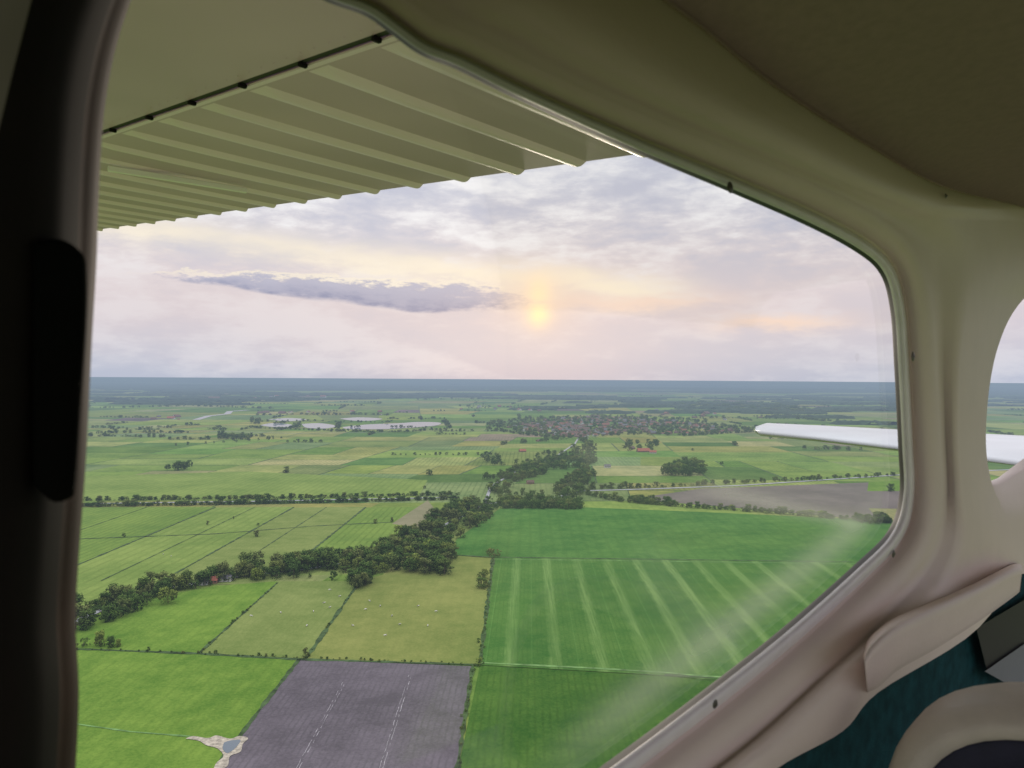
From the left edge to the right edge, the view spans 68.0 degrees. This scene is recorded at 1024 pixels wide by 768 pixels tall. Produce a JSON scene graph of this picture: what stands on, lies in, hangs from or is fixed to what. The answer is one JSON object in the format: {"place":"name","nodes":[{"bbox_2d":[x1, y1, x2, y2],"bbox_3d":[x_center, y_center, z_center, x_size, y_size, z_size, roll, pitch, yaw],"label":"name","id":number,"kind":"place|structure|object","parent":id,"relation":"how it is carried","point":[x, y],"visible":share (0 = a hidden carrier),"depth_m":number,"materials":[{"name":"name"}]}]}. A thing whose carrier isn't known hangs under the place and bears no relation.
{"place":"outdoors","nodes":[
{"label":"outdoors","id":0,"kind":"place"},
{"bbox_2d":[78,507,212,563],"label":"pasture","id":1,"kind":"structure","parent":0,"point":[131,524],"depth_m":918.49,"materials":[{"name":"green plant"}]},
{"bbox_2d":[76,581,276,652],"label":"pasture","id":2,"kind":"structure","parent":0,"point":[196,620],"depth_m":554.13,"materials":[{"name":"green plant"}]},
{"bbox_2d":[77,507,291,606],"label":"pasture","id":3,"kind":"structure","parent":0,"point":[189,550],"depth_m":783.75,"materials":[{"name":"green plant"}]},
{"bbox_2d":[186,735,247,767],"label":"sand bank","id":4,"kind":"structure","parent":0,"point":[216,741],"depth_m":369.73,"materials":[{"name":"beige sand"}]},
{"bbox_2d":[223,740,240,752],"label":"pond","id":5,"kind":"structure","parent":0,"point":[229,746],"depth_m":367.70,"materials":[{"name":"blue liquid"}]},
{"bbox_2d":[83,472,426,501],"bbox_3d":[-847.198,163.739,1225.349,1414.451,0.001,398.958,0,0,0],"label":"pasture","id":6,"kind":"structure","parent":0,"point":[183,485],"depth_m":1241.91,"materials":[{"name":"green plant"}]},
{"bbox_2d":[171,507,363,583],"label":"pasture","id":7,"kind":"structure","parent":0,"point":[310,536],"depth_m":843.92,"materials":[{"name":"green plant"}]},
{"bbox_2d":[262,423,290,426],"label":"lake","id":8,"kind":"structure","parent":0,"point":[276,425],"depth_m":2748.90,"materials":[{"name":"grey liquid"}]},
{"bbox_2d":[270,418,305,420],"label":"lake","id":9,"kind":"structure","parent":0,"point":[290,419],"depth_m":3129.82,"materials":[{"name":"grey liquid"}]},
{"bbox_2d":[302,423,335,428],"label":"lake","id":10,"kind":"structure","parent":0,"point":[316,425],"depth_m":2757.59,"materials":[{"name":"grey liquid"}]},
{"bbox_2d":[225,660,470,767],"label":"ploughed field","id":11,"kind":"structure","parent":0,"point":[354,730],"depth_m":397.61,"materials":[{"name":"soil"}]},
{"bbox_2d":[296,676,410,767],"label":"tramline","id":12,"kind":"object","parent":11,"relation":"on","point":[389,736],"visible":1,"depth_m":391.98,"materials":[{"name":"soil"}]},
{"bbox_2d":[304,507,416,567],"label":"pasture","id":13,"kind":"structure","parent":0,"point":[352,533],"depth_m":892.44,"materials":[{"name":"green plant"}]},
{"bbox_2d":[341,417,380,420],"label":"lake","id":14,"kind":"structure","parent":0,"point":[361,418],"depth_m":3200.14,"materials":[{"name":"grey liquid"}]},
{"bbox_2d":[98,0,646,230],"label":"aircraft wing","id":15,"kind":"structure","parent":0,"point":[216,107],"depth_m":1.62,"materials":[{"name":"white metal"}]},
{"bbox_2d":[343,422,440,428],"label":"lake","id":16,"kind":"structure","parent":0,"point":[388,426],"depth_m":2784.01,"materials":[{"name":"grey liquid"}]},
{"bbox_2d":[307,555,491,663],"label":"pasture","id":17,"kind":"structure","parent":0,"point":[456,598],"depth_m":562.51,"materials":[{"name":"green plant"}]},
{"bbox_2d":[163,553,436,635],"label":"cow herd","id":18,"kind":"object","parent":17,"relation":"on","point":[330,607],"visible":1,"depth_m":575.42},
{"bbox_2d":[392,500,432,526],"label":"pasture","id":19,"kind":"structure","parent":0,"point":[415,515],"depth_m":976.28,"materials":[{"name":"beige plant"}]},
{"bbox_2d":[156,395,761,441],"bbox_3d":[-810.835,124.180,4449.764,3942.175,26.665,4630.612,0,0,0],"label":"village","id":20,"kind":"object","parent":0,"point":[579,427],"visible":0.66,"depth_m":2789.95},
{"bbox_2d":[78,559,844,736],"bbox_3d":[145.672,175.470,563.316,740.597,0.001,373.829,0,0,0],"label":"grass track","id":21,"kind":"structure","parent":0,"point":[503,663],"depth_m":468.58,"materials":[{"name":"green plant"}]},
{"bbox_2d":[193,394,776,419],"bbox_3d":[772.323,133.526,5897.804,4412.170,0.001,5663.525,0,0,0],"label":"river","id":22,"kind":"structure","parent":0,"point":[227,412],"depth_m":3496.49,"materials":[{"name":"grey liquid"}]},
{"bbox_2d":[76,431,1008,621],"bbox_3d":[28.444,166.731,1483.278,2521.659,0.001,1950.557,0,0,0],"label":"road","id":23,"kind":"structure","parent":0,"point":[488,494],"depth_m":1249.96,"materials":[{"name":"grey asphalt"}]},
{"bbox_2d":[83,396,1023,506],"bbox_3d":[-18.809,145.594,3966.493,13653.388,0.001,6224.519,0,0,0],"label":"drainage ditch network","id":24,"kind":"object","parent":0,"point":[486,453],"visible":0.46,"depth_m":1873.20,"materials":[{"name":"green plant"}]},
{"bbox_2d":[90,377,1023,389],"bbox_3d":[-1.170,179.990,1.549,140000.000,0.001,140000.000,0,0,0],"label":"ground","id":25,"kind":"structure","parent":0,"point":[479,381],"depth_m":32479.21,"materials":[{"name":"green plant"}]},
{"bbox_2d":[76,650,295,767],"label":"pasture","id":26,"kind":"structure","parent":25,"relation":"on","point":[204,696],"depth_m":415.57,"materials":[{"name":"green plant"}]},
{"bbox_2d":[208,575,218,583],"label":"farmhouse","id":27,"kind":"object","parent":25,"relation":"on","point":[215,580],"visible":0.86,"depth_m":655.40,"materials":[{"name":"brick"}]},
{"bbox_2d":[219,574,232,581],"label":"farmhouse","id":28,"kind":"object","parent":25,"relation":"on","point":[229,579],"visible":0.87,"depth_m":661.74,"materials":[{"name":"grey tile"}]},
{"bbox_2d":[202,581,353,657],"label":"pasture","id":29,"kind":"structure","parent":25,"relation":"on","point":[268,628],"depth_m":556.75,"materials":[{"name":"green plant"}]},
{"bbox_2d":[77,507,847,767],"bbox_3d":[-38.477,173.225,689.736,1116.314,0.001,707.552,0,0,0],"label":"field margin","id":30,"kind":"object","parent":25,"relation":"on","point":[290,670],"visible":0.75,"depth_m":496.82,"materials":[{"name":"green plant"}]},
{"bbox_2d":[526,480,533,483],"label":"farmhouse","id":31,"kind":"object","parent":25,"relation":"on","point":[529,481],"visible":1,"depth_m":1282.01,"materials":[{"name":"brick"}]},
{"bbox_2d":[77,388,1023,756],"bbox_3d":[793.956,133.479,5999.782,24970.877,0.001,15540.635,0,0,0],"label":"field patchwork","id":32,"kind":"structure","parent":25,"relation":"on","point":[739,460],"depth_m":1890.46,"materials":[{"name":"green plant"}]},
{"bbox_2d":[89,379,1023,424],"bbox_3d":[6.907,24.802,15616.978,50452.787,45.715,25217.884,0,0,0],"label":"distant woodland","id":33,"kind":"object","parent":25,"relation":"on","point":[189,394],"visible":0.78,"depth_m":7289.70,"materials":[{"name":"green plant"}]},
{"bbox_2d":[636,448,649,451],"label":"farmhouse","id":34,"kind":"object","parent":25,"relation":"on","point":[642,449],"visible":0.93,"depth_m":1851.47,"materials":[{"name":"brick"}]},
{"bbox_2d":[867,477,998,490],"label":"pasture","id":35,"kind":"structure","parent":25,"relation":"on","point":[877,486],"depth_m":1289.86,"materials":[{"name":"green plant"}]},
{"bbox_2d":[90,155,1023,382],"label":"sky","id":36,"kind":"structure","parent":0,"point":[630,267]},
{"bbox_2d":[460,666,715,767],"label":"crop field","id":37,"kind":"structure","parent":0,"point":[531,718],"depth_m":405.38,"materials":[{"name":"green plant"}]},
{"bbox_2d":[482,558,856,679],"bbox_3d":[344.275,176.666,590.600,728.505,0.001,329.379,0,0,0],"label":"crop field","id":38,"kind":"structure","parent":0,"point":[710,618],"depth_m":587.48,"materials":[{"name":"green plant"}]},
{"bbox_2d":[454,507,891,561],"bbox_3d":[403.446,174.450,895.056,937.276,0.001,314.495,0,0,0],"label":"crop field","id":39,"kind":"structure","parent":0,"point":[589,532],"depth_m":865.11,"materials":[{"name":"green plant"}]},
{"bbox_2d":[651,482,899,517],"bbox_3d":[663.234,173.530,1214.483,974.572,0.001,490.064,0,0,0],"label":"ploughed field","id":40,"kind":"structure","parent":0,"point":[844,499],"depth_m":1151.41,"materials":[{"name":"soil"}]},
{"bbox_2d":[662,0,1023,207],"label":"headliner","id":41,"kind":"object","parent":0,"point":[932,91],"visible":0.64,"depth_m":0.74,"materials":[{"name":"fabric"}]},
{"bbox_2d":[323,0,1023,767],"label":"window trim","id":42,"kind":"structure","parent":41,"relation":"attached to","point":[661,82],"depth_m":0.86,"materials":[{"name":"beige plastic"}]},
{"bbox_2d":[0,0,130,767],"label":"door post","id":43,"kind":"object","parent":42,"relation":"attached to","point":[56,58],"depth_m":0.32,"materials":[{"name":"black plastic"}]},
{"bbox_2d":[33,239,86,501],"bbox_3d":[-0.190,-0.006,0.319,0.018,0.112,0.021,0,0,0],"label":"door latch","id":44,"kind":"object","parent":43,"relation":"attached to","point":[59,298],"depth_m":0.31,"materials":[{"name":"black plastic"}]},
{"bbox_2d":[713,699,717,708],"bbox_3d":[0.195,0.308,0.730,0.006,0.009,0.006,0,0,0],"label":"screw","id":45,"kind":"object","parent":42,"relation":"attached to","point":[715,703],"visible":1,"depth_m":0.73,"materials":[{"name":"grey metal"}]},
{"bbox_2d":[727,182,732,192],"bbox_3d":[0.218,-0.196,0.758,0.009,0.012,0.008,0,0,0],"label":"screw","id":46,"kind":"object","parent":42,"relation":"attached to","point":[729,187],"visible":1,"depth_m":0.76,"materials":[{"name":"grey metal"}]},
{"bbox_2d":[779,574,1023,767],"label":"sidewall","id":47,"kind":"object","parent":42,"relation":"attached to","point":[872,734],"depth_m":1.13,"materials":[{"name":"teal fabric"}]},
{"bbox_2d":[977,600,1023,668],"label":"seat belt slot","id":48,"kind":"object","parent":47,"relation":"attached to","point":[1001,636],"visible":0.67,"depth_m":1.46,"materials":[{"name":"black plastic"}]},
{"bbox_2d":[985,645,1023,681],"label":"kick panel","id":49,"kind":"object","parent":47,"relation":"attached to","point":[1009,668],"visible":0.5,"depth_m":1.49,"materials":[{"name":"grey plastic"}]},
{"bbox_2d":[863,563,1022,691],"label":"armrest ledge","id":50,"kind":"object","parent":42,"relation":"attached to","point":[894,645],"visible":0.9,"depth_m":1.02,"materials":[{"name":"plastic"}]},
{"bbox_2d":[991,459,1023,573],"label":"window sill","id":51,"kind":"structure","parent":42,"relation":"attached to","point":[1008,515],"depth_m":1.51,"materials":[{"name":"plastic"}]},
{"bbox_2d":[755,423,1023,464],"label":"aircraft tailplane","id":52,"kind":"object","parent":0,"point":[1005,449],"visible":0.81,"depth_m":3.60,"materials":[{"name":"paint"}]},
{"label":"cabin floor","id":53,"kind":"structure","parent":0,"visible":0},
{"bbox_2d":[889,682,1023,767],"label":"cabin seat","id":54,"kind":"object","parent":53,"relation":"on","point":[979,726],"visible":1,"depth_m":0.77,"materials":[{"name":"beige leather"}]}
]}

